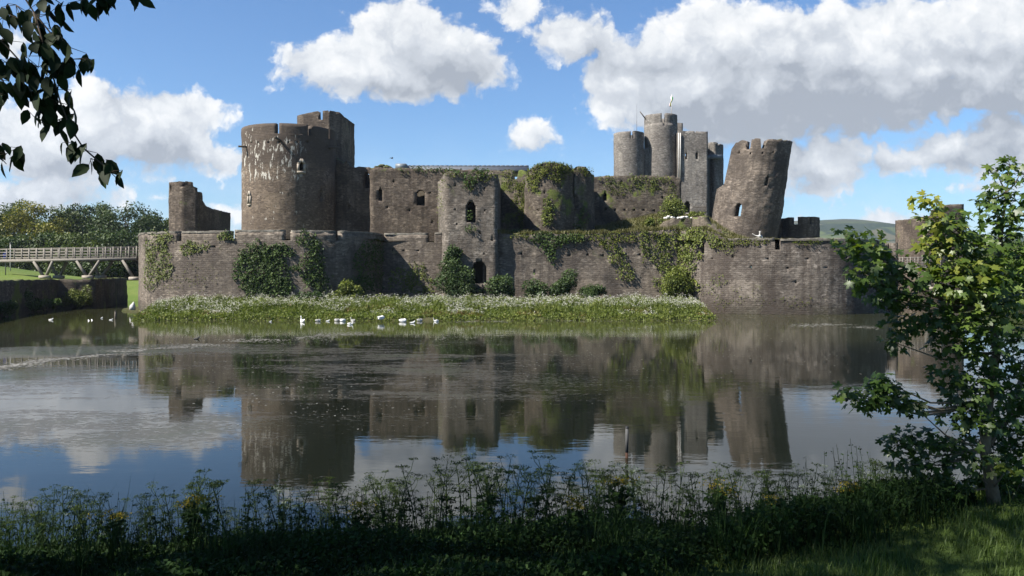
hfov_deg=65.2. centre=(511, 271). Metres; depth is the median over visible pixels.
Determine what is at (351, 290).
bush
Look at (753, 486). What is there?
umbellifer
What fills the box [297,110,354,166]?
stair turret
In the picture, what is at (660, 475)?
umbellifer
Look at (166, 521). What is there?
umbellifer
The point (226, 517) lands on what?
umbellifer
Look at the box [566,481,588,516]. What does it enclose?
umbellifer
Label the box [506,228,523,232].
bush
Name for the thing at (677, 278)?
bush
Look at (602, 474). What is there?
umbellifer
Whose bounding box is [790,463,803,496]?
umbellifer
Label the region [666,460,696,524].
umbellifer
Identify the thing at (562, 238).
ivy
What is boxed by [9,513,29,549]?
umbellifer
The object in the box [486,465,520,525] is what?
umbellifer
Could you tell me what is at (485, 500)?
umbellifer
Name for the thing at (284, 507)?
umbellifer
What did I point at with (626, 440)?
mooring post
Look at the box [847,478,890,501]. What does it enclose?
bush
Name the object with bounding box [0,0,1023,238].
sky
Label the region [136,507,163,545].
umbellifer
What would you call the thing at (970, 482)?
hogweed
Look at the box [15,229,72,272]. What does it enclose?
tree
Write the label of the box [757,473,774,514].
umbellifer
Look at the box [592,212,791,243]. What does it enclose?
terrace grass
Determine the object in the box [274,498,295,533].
umbellifer
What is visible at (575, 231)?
wall top grass
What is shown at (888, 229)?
hills
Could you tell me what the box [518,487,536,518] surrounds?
umbellifer
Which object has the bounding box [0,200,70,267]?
woodland tree
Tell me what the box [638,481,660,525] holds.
umbellifer
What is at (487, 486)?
umbellifer
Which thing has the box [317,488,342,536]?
umbellifer
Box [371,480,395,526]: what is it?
umbellifer
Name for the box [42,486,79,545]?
umbellifer
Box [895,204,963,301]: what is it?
gate tower
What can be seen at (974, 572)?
bank
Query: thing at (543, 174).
moss growth
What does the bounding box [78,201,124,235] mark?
woodland tree
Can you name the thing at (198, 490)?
umbellifer
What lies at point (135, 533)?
umbellifer
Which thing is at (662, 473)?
umbellifer
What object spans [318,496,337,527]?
umbellifer
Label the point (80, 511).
umbellifer
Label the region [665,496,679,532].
umbellifer
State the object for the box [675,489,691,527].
umbellifer
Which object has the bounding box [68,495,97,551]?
umbellifer
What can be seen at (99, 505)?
umbellifer
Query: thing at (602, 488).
umbellifer
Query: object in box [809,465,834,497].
umbellifer
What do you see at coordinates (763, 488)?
umbellifer
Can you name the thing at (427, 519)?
umbellifer
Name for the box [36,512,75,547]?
umbellifer
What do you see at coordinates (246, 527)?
umbellifer
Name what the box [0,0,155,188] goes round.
overhanging tree
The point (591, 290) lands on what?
bush
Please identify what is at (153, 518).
umbellifer
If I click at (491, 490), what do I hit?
umbellifer
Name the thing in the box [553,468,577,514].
umbellifer
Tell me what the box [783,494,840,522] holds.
bush
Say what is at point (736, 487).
umbellifer
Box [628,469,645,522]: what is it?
umbellifer
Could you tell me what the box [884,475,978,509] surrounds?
bush
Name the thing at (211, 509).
umbellifer
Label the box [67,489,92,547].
umbellifer
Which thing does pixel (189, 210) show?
ruined turret
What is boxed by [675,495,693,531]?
umbellifer
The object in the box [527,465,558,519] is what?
umbellifer
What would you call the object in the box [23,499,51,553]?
umbellifer
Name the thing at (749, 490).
umbellifer
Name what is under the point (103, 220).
woodland tree
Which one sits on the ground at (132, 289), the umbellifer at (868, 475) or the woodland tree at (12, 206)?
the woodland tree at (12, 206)
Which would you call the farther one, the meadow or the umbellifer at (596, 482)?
the meadow
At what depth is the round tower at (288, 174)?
96.00 m
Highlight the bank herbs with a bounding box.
[130,292,716,320]
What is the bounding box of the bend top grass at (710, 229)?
[678,225,767,240]
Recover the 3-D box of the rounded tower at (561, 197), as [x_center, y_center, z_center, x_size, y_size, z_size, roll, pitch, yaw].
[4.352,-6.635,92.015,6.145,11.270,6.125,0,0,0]
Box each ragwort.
[88,509,130,558]
[174,493,224,550]
[339,499,380,538]
[562,495,586,536]
[590,475,639,526]
[697,477,740,524]
[763,494,783,519]
[828,479,858,507]
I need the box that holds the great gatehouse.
[613,94,723,218]
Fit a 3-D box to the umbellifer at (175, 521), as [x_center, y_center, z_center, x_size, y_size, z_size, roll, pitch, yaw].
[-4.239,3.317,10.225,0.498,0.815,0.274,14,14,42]
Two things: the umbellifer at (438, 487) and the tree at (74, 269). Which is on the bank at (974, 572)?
the umbellifer at (438, 487)
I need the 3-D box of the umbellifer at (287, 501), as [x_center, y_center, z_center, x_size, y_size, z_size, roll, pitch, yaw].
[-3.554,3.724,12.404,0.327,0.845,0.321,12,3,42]
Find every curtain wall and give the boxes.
[138,230,383,311]
[335,157,370,239]
[382,232,441,299]
[490,169,527,254]
[498,229,679,300]
[594,175,681,224]
[679,227,886,314]
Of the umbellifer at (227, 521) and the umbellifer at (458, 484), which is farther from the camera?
the umbellifer at (458, 484)
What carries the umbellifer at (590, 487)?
on the bank at (974, 572)
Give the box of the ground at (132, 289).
[66,274,1023,300]
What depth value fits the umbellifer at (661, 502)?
11.23 m
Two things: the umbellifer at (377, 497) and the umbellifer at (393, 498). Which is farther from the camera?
the umbellifer at (393, 498)
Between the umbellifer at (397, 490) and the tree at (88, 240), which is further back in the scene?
the tree at (88, 240)
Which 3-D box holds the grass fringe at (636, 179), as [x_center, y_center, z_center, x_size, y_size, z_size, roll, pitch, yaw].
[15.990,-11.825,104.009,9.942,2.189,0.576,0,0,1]
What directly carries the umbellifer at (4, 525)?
on the bank at (974, 572)
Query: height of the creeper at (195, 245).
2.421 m
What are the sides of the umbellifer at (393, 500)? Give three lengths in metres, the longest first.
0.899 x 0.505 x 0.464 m
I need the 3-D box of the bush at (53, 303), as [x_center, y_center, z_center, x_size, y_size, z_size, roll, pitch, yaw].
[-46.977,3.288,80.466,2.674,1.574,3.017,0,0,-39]
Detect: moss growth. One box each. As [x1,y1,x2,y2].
[156,261,216,290]
[441,170,498,190]
[500,169,524,228]
[504,229,664,250]
[524,161,573,191]
[573,167,593,176]
[608,180,677,195]
[698,229,821,249]
[714,286,810,312]
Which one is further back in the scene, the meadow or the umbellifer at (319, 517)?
the meadow
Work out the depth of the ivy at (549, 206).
88.91 m
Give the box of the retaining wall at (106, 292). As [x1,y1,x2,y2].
[0,278,127,315]
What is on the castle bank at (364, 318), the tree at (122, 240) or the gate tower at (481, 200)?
the gate tower at (481, 200)
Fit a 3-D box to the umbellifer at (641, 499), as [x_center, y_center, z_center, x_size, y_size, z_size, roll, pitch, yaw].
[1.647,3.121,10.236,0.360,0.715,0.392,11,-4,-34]
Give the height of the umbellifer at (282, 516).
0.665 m
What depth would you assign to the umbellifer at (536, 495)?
9.24 m
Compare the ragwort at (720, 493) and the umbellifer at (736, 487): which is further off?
the umbellifer at (736, 487)
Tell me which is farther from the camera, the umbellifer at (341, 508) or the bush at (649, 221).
the bush at (649, 221)
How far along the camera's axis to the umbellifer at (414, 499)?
10.93 m
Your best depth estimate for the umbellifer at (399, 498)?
10.61 m
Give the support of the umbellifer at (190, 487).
on the bank at (974, 572)
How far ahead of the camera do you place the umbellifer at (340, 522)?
10.88 m
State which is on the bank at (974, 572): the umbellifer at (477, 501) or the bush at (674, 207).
the umbellifer at (477, 501)
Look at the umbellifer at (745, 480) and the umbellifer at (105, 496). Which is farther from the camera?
the umbellifer at (745, 480)
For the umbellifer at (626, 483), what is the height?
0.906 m
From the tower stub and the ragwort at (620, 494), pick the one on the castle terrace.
the tower stub
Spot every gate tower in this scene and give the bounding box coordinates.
[437,171,500,299]
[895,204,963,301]
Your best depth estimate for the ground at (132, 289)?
118.25 m
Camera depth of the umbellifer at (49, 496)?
11.11 m
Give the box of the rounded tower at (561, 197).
[523,163,574,255]
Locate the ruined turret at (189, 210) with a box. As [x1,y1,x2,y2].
[168,181,230,230]
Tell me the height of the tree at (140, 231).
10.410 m
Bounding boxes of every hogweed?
[956,468,977,510]
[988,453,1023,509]
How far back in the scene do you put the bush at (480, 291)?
79.08 m
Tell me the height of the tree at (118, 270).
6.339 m
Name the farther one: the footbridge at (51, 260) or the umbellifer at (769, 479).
the footbridge at (51, 260)
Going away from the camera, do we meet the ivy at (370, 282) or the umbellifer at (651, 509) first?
the umbellifer at (651, 509)
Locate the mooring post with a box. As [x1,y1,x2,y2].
[625,427,628,457]
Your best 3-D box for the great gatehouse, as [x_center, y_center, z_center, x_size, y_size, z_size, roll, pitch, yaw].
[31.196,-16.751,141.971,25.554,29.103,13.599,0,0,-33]
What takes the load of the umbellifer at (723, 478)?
on the bank at (974, 572)
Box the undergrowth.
[0,439,973,575]
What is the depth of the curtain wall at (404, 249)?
82.27 m
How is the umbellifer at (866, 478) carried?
on the bank at (974, 572)
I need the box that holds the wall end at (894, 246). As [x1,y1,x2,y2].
[885,243,897,301]
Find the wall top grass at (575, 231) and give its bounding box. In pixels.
[497,225,679,234]
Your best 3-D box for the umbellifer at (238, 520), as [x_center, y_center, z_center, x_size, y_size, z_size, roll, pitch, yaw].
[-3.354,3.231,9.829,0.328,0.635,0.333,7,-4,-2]
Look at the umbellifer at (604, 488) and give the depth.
11.99 m
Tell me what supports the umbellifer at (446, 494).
on the bank at (974, 572)
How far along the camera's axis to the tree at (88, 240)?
143.48 m
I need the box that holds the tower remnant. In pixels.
[777,221,781,249]
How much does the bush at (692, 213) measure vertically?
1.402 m
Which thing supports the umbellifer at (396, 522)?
on the bank at (974, 572)
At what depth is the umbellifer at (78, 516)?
8.83 m
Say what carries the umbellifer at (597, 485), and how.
on the bank at (974, 572)
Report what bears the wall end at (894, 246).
on the ground at (132, 289)
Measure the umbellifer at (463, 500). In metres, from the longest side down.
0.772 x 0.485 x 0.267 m
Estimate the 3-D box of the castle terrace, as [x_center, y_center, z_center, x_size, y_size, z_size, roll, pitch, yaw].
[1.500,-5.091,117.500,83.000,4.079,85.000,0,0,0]
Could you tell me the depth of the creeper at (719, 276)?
77.07 m
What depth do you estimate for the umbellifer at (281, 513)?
9.89 m
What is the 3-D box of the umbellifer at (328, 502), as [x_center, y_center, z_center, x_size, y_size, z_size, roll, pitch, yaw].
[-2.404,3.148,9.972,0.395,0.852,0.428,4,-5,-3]
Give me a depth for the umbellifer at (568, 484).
10.24 m
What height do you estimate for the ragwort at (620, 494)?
0.920 m
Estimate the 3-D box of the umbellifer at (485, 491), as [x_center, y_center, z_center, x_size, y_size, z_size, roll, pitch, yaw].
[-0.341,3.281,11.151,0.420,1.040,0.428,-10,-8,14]
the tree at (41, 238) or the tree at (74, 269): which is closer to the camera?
the tree at (74, 269)
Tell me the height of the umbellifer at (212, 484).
1.009 m
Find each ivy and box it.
[231,238,298,297]
[295,228,333,295]
[345,236,384,297]
[528,230,585,265]
[541,196,554,225]
[573,205,590,230]
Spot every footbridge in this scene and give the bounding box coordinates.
[0,246,138,279]
[898,257,948,289]
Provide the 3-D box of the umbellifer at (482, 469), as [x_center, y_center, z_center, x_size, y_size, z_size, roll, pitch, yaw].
[-0.390,3.039,10.597,0.718,1.232,0.662,-10,-6,33]
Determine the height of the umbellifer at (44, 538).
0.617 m
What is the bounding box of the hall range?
[370,163,528,240]
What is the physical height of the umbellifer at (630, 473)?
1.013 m
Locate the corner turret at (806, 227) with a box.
[781,217,819,238]
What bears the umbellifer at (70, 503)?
on the bank at (974, 572)
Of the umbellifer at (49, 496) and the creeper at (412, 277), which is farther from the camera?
the creeper at (412, 277)
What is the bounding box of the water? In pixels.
[0,295,1023,547]
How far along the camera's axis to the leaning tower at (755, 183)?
97.26 m
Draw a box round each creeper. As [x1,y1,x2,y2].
[141,227,174,290]
[179,231,233,255]
[387,261,436,297]
[454,168,491,232]
[607,230,679,291]
[676,226,721,298]
[697,243,735,294]
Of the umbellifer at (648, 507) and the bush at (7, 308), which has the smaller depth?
the umbellifer at (648, 507)
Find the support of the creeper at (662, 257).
attached to the curtain wall at (588, 260)
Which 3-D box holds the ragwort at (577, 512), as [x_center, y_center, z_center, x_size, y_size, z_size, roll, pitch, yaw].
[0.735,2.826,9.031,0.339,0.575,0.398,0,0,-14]
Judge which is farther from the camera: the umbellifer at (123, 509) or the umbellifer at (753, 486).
the umbellifer at (753, 486)
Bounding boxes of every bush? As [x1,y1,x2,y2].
[0,300,19,316]
[33,298,61,311]
[60,288,82,308]
[75,285,92,308]
[295,289,327,301]
[332,279,365,299]
[431,256,476,299]
[443,244,462,271]
[474,288,484,297]
[484,274,515,298]
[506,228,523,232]
[520,278,550,297]
[547,268,577,297]
[579,283,606,298]
[644,217,663,226]
[657,194,688,218]
[659,265,694,298]
[688,211,705,217]
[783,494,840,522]
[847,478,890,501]
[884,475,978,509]
[970,472,1023,498]
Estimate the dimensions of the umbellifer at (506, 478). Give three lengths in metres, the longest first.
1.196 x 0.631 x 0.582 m
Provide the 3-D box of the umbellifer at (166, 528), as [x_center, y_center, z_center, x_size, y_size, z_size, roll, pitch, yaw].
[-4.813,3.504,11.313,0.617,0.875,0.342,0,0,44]
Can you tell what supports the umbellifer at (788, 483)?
on the bank at (974, 572)
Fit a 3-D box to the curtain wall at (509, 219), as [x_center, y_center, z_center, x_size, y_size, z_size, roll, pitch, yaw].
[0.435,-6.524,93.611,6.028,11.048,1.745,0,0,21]
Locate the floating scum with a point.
(50, 359)
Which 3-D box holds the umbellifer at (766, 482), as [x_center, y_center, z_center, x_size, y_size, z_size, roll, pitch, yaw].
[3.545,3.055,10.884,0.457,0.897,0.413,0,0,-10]
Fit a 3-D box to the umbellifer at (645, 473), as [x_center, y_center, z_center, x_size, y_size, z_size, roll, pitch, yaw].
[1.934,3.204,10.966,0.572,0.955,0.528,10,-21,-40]
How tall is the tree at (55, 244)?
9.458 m
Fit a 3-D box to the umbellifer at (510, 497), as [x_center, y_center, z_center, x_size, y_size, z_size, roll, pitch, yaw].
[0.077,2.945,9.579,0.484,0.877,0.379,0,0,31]
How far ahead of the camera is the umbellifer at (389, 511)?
10.52 m
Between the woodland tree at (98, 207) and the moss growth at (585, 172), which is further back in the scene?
the woodland tree at (98, 207)
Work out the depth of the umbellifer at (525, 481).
11.29 m
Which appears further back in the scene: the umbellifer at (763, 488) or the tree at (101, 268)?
the tree at (101, 268)
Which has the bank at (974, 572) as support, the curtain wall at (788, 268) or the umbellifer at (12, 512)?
the umbellifer at (12, 512)
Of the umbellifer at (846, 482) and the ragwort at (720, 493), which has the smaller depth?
the umbellifer at (846, 482)
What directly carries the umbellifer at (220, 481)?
on the bank at (974, 572)
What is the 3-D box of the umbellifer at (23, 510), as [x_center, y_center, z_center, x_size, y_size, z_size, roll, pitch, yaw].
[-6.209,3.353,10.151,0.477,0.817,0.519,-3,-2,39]
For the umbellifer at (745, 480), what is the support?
on the bank at (974, 572)
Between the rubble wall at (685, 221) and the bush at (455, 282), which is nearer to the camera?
the bush at (455, 282)
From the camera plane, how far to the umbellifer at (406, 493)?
9.72 m
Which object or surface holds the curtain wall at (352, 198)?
on the castle terrace
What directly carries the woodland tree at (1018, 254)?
on the ground at (132, 289)
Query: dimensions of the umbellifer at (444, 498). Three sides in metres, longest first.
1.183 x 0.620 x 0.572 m
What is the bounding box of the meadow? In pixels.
[0,266,81,279]
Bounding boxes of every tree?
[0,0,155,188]
[0,198,49,262]
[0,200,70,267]
[0,202,37,239]
[0,207,20,244]
[0,233,45,270]
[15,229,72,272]
[27,204,90,273]
[32,232,87,275]
[53,225,119,274]
[65,203,100,238]
[65,255,120,277]
[77,227,138,255]
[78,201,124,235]
[79,254,138,277]
[84,201,161,248]
[108,249,138,279]
[114,228,158,249]
[123,209,168,242]
[161,218,168,230]
[829,155,1023,504]
[965,249,1014,275]
[987,239,1023,276]
[1003,241,1023,275]
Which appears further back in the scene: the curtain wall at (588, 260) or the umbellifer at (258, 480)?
the curtain wall at (588, 260)
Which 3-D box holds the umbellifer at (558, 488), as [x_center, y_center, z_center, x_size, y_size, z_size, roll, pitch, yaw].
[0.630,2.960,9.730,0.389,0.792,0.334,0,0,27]
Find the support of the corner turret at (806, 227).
on the castle terrace
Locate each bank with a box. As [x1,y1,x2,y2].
[122,307,712,320]
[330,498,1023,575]
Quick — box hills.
[751,219,1023,267]
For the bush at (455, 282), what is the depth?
78.47 m
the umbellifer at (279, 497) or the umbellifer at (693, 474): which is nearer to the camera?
the umbellifer at (693, 474)
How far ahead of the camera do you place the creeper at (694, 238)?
79.31 m
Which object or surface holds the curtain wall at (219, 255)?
on the castle bank at (364, 318)
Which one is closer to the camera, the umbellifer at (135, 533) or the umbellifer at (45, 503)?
the umbellifer at (45, 503)
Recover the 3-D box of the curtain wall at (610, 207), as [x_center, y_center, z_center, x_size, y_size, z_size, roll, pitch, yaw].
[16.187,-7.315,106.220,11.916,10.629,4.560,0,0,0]
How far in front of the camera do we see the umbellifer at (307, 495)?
10.09 m
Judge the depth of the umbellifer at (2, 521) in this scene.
9.56 m
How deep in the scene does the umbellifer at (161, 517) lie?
11.28 m
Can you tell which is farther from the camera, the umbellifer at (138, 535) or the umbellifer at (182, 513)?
the umbellifer at (138, 535)
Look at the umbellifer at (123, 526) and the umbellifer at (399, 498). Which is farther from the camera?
the umbellifer at (399, 498)
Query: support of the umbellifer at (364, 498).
on the bank at (974, 572)
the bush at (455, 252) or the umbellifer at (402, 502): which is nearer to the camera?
the umbellifer at (402, 502)
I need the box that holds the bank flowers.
[152,291,704,314]
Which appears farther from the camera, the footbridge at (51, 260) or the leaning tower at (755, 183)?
the leaning tower at (755, 183)
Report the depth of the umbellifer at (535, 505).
9.23 m
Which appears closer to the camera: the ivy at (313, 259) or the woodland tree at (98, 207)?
the ivy at (313, 259)
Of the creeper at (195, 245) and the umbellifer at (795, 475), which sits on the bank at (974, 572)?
the umbellifer at (795, 475)
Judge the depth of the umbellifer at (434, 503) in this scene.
11.17 m
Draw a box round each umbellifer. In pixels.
[0,495,21,544]
[0,508,11,540]
[2,501,24,546]
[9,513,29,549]
[11,509,30,543]
[16,503,49,546]
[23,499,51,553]
[25,501,55,547]
[31,521,50,550]
[32,494,52,531]
[32,505,54,548]
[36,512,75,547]
[39,486,77,547]
[40,484,64,539]
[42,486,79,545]
[62,500,95,549]
[63,490,88,550]
[66,499,101,549]
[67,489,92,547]
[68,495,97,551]
[70,493,90,548]
[85,492,108,542]
[85,494,112,552]
[109,513,133,545]
[111,497,129,545]
[129,512,145,548]
[129,517,146,546]
[132,506,153,550]
[134,493,152,545]
[134,499,154,546]
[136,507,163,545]
[139,492,168,545]
[147,482,171,534]
[157,486,183,538]
[159,510,177,544]
[159,511,175,546]
[167,502,184,547]
[170,468,211,549]
[170,482,205,545]
[170,494,200,548]
[173,510,189,549]
[176,480,225,545]
[181,486,219,542]
[188,479,204,520]
[189,475,218,537]
[201,497,219,534]
[204,479,236,542]
[216,506,230,538]
[218,511,233,543]
[230,507,246,537]
[237,478,266,533]
[240,495,254,528]
[241,521,255,551]
[245,492,260,533]
[251,483,281,542]
[252,501,269,531]
[271,479,286,525]
[271,492,287,532]
[273,486,296,522]
[273,504,290,527]
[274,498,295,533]
[275,484,296,529]
[275,486,294,531]
[284,481,318,527]
[296,491,315,533]
[311,478,334,539]
[315,477,338,523]
[315,512,327,529]
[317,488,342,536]
[318,490,335,531]
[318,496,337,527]
[325,482,348,534]
[326,487,345,531]
[337,488,355,545]
[337,495,355,535]
[342,485,369,527]
[342,489,361,523]
[352,492,374,530]
[359,476,379,526]
[364,470,388,523]
[364,472,391,520]
[368,478,398,522]
[368,480,389,524]
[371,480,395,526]
[379,476,404,528]
[380,481,398,527]
[382,496,398,531]
[385,481,408,527]
[387,470,420,529]
[388,488,419,535]
[390,484,407,527]
[394,489,412,529]
[395,457,423,532]
[403,476,429,532]
[418,498,433,533]
[421,473,462,531]
[421,511,436,537]
[427,477,443,533]
[431,454,458,533]
[431,461,460,534]
[434,463,456,528]
[442,460,474,528]
[448,462,483,526]
[454,485,473,524]
[461,453,509,520]
[462,468,503,530]
[464,457,489,523]
[470,504,482,526]
[471,462,497,523]
[471,471,500,520]
[474,467,503,524]
[474,469,510,524]
[480,474,505,524]
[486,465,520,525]
[497,454,517,519]
[499,479,520,523]
[502,465,531,522]
[510,473,533,521]
[511,475,536,520]
[514,464,542,525]
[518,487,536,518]
[526,485,543,520]
[527,450,564,515]
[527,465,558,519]
[528,463,554,530]
[528,468,563,520]
[537,478,556,517]
[549,484,563,515]
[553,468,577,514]
[557,471,580,525]
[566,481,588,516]
[570,486,582,521]
[572,459,598,522]
[574,464,597,514]
[584,468,610,518]
[584,470,603,510]
[586,459,602,507]
[594,469,611,515]
[596,469,620,523]
[597,469,612,517]
[606,461,630,516]
[617,462,652,522]
[619,465,645,522]
[621,474,637,510]
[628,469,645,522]
[628,482,656,523]
[630,472,649,523]
[633,488,651,523]
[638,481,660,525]
[643,472,664,526]
[645,464,682,526]
[645,498,657,523]
[652,487,670,522]
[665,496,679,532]
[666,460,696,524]
[675,472,705,526]
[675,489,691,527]
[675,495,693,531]
[677,481,699,529]
[684,489,707,524]
[703,469,729,521]
[705,462,729,521]
[720,463,743,514]
[720,469,741,520]
[727,472,743,513]
[731,475,749,509]
[733,472,765,516]
[741,476,755,504]
[743,477,755,511]
[748,470,770,508]
[753,465,777,503]
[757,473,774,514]
[758,468,775,504]
[769,473,786,501]
[779,472,796,508]
[781,472,795,496]
[787,484,807,504]
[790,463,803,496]
[798,472,813,496]
[804,462,828,494]
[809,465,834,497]
[821,469,835,498]
[829,466,840,491]
[839,473,853,511]
[854,461,871,510]
[859,461,875,495]
[859,466,874,492]
[866,459,883,491]
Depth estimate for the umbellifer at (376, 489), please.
12.36 m
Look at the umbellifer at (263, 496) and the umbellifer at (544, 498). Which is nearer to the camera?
the umbellifer at (263, 496)
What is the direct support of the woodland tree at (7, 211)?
on the ground at (132, 289)
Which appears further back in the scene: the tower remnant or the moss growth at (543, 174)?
the tower remnant
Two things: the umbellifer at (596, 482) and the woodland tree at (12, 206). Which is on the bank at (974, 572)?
the umbellifer at (596, 482)
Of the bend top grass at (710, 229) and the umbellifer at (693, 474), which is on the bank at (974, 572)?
the umbellifer at (693, 474)
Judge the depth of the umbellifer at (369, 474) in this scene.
12.67 m
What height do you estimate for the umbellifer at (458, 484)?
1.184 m
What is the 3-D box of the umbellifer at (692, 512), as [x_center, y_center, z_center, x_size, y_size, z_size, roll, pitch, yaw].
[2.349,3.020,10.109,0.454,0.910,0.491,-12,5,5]
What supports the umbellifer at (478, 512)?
on the bank at (974, 572)
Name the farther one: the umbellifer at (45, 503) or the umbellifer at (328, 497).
the umbellifer at (328, 497)
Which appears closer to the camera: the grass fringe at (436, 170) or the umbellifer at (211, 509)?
the umbellifer at (211, 509)
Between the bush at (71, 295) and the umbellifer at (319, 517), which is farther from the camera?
the bush at (71, 295)
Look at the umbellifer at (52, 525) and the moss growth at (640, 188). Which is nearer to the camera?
the umbellifer at (52, 525)
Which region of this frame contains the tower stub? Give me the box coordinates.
[573,166,594,230]
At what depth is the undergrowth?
7.95 m
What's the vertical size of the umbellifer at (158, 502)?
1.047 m
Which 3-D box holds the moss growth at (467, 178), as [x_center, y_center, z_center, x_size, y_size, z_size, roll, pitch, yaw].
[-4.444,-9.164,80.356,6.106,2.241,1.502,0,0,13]
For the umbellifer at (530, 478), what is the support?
on the bank at (974, 572)
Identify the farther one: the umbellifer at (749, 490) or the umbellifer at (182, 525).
the umbellifer at (749, 490)
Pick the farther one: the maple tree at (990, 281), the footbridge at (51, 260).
the footbridge at (51, 260)
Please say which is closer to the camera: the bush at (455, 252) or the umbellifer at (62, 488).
the umbellifer at (62, 488)
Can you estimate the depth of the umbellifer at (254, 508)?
11.13 m
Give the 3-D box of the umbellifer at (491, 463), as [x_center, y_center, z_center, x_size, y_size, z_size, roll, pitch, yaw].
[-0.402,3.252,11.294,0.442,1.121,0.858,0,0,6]
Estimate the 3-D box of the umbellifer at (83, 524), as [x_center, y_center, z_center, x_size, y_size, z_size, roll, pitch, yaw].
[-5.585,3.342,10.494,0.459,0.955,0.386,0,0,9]
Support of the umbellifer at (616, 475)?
on the bank at (974, 572)
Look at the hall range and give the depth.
96.80 m
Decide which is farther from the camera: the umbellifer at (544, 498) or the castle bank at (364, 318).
the castle bank at (364, 318)
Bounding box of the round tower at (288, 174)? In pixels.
[238,123,339,238]
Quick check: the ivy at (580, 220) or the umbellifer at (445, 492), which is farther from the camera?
the ivy at (580, 220)
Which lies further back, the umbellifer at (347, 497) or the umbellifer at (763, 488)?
the umbellifer at (763, 488)
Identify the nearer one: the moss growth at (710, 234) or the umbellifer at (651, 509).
the umbellifer at (651, 509)
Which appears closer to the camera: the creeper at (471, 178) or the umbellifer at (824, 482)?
the umbellifer at (824, 482)
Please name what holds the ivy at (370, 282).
attached to the curtain wall at (219, 255)
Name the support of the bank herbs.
on the castle bank at (364, 318)
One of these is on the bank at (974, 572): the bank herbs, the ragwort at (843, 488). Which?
the ragwort at (843, 488)
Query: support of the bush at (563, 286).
on the castle bank at (364, 318)
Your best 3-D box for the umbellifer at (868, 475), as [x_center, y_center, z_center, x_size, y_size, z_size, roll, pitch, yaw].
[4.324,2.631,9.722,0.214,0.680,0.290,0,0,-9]
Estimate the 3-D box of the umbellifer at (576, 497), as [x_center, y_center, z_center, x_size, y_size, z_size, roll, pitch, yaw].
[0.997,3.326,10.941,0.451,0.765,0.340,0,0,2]
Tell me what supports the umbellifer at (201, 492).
on the bank at (974, 572)
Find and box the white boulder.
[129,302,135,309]
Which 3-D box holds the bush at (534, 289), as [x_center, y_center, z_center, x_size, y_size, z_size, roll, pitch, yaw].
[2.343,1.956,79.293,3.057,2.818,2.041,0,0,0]
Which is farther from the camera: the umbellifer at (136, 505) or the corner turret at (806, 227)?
the corner turret at (806, 227)
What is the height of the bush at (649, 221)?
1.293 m
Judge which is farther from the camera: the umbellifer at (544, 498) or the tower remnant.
the tower remnant
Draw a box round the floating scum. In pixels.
[0,318,876,439]
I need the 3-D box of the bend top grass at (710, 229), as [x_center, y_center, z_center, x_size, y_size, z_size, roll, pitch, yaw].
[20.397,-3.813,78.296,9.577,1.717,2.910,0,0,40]
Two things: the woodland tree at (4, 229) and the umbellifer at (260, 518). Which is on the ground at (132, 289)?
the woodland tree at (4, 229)
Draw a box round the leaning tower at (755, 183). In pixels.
[712,138,792,249]
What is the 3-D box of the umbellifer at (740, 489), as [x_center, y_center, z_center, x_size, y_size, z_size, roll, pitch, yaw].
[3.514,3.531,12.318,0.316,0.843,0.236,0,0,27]
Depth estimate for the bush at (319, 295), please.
73.25 m
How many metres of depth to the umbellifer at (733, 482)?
11.53 m
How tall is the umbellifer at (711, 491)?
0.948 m
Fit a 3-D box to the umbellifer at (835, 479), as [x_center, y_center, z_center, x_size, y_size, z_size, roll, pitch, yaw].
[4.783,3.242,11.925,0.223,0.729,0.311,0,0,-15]
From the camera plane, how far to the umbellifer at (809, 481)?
10.15 m
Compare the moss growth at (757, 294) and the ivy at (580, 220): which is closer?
the moss growth at (757, 294)
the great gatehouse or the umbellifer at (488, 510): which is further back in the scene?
the great gatehouse
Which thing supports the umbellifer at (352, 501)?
on the bank at (974, 572)
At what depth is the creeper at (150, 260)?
77.28 m
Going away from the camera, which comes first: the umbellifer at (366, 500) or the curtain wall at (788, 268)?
the umbellifer at (366, 500)
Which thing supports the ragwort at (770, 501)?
on the bank at (974, 572)
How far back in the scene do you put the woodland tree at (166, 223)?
189.26 m
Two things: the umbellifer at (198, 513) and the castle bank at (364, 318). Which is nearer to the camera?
the umbellifer at (198, 513)
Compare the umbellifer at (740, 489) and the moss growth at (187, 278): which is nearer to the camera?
the umbellifer at (740, 489)
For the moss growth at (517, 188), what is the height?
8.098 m
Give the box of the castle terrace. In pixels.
[234,217,879,247]
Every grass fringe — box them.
[395,166,491,173]
[597,173,672,188]
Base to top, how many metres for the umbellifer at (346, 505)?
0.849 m
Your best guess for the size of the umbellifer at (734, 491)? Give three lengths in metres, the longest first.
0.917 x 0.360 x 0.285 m
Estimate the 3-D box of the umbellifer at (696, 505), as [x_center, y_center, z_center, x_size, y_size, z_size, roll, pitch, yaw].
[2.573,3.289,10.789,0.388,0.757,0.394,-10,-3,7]
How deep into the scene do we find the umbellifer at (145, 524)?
8.94 m
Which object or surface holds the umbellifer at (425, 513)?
on the bank at (974, 572)
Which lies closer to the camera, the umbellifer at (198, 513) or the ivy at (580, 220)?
the umbellifer at (198, 513)
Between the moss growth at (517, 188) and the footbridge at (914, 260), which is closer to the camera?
the moss growth at (517, 188)
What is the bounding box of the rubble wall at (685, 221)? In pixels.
[660,215,728,235]

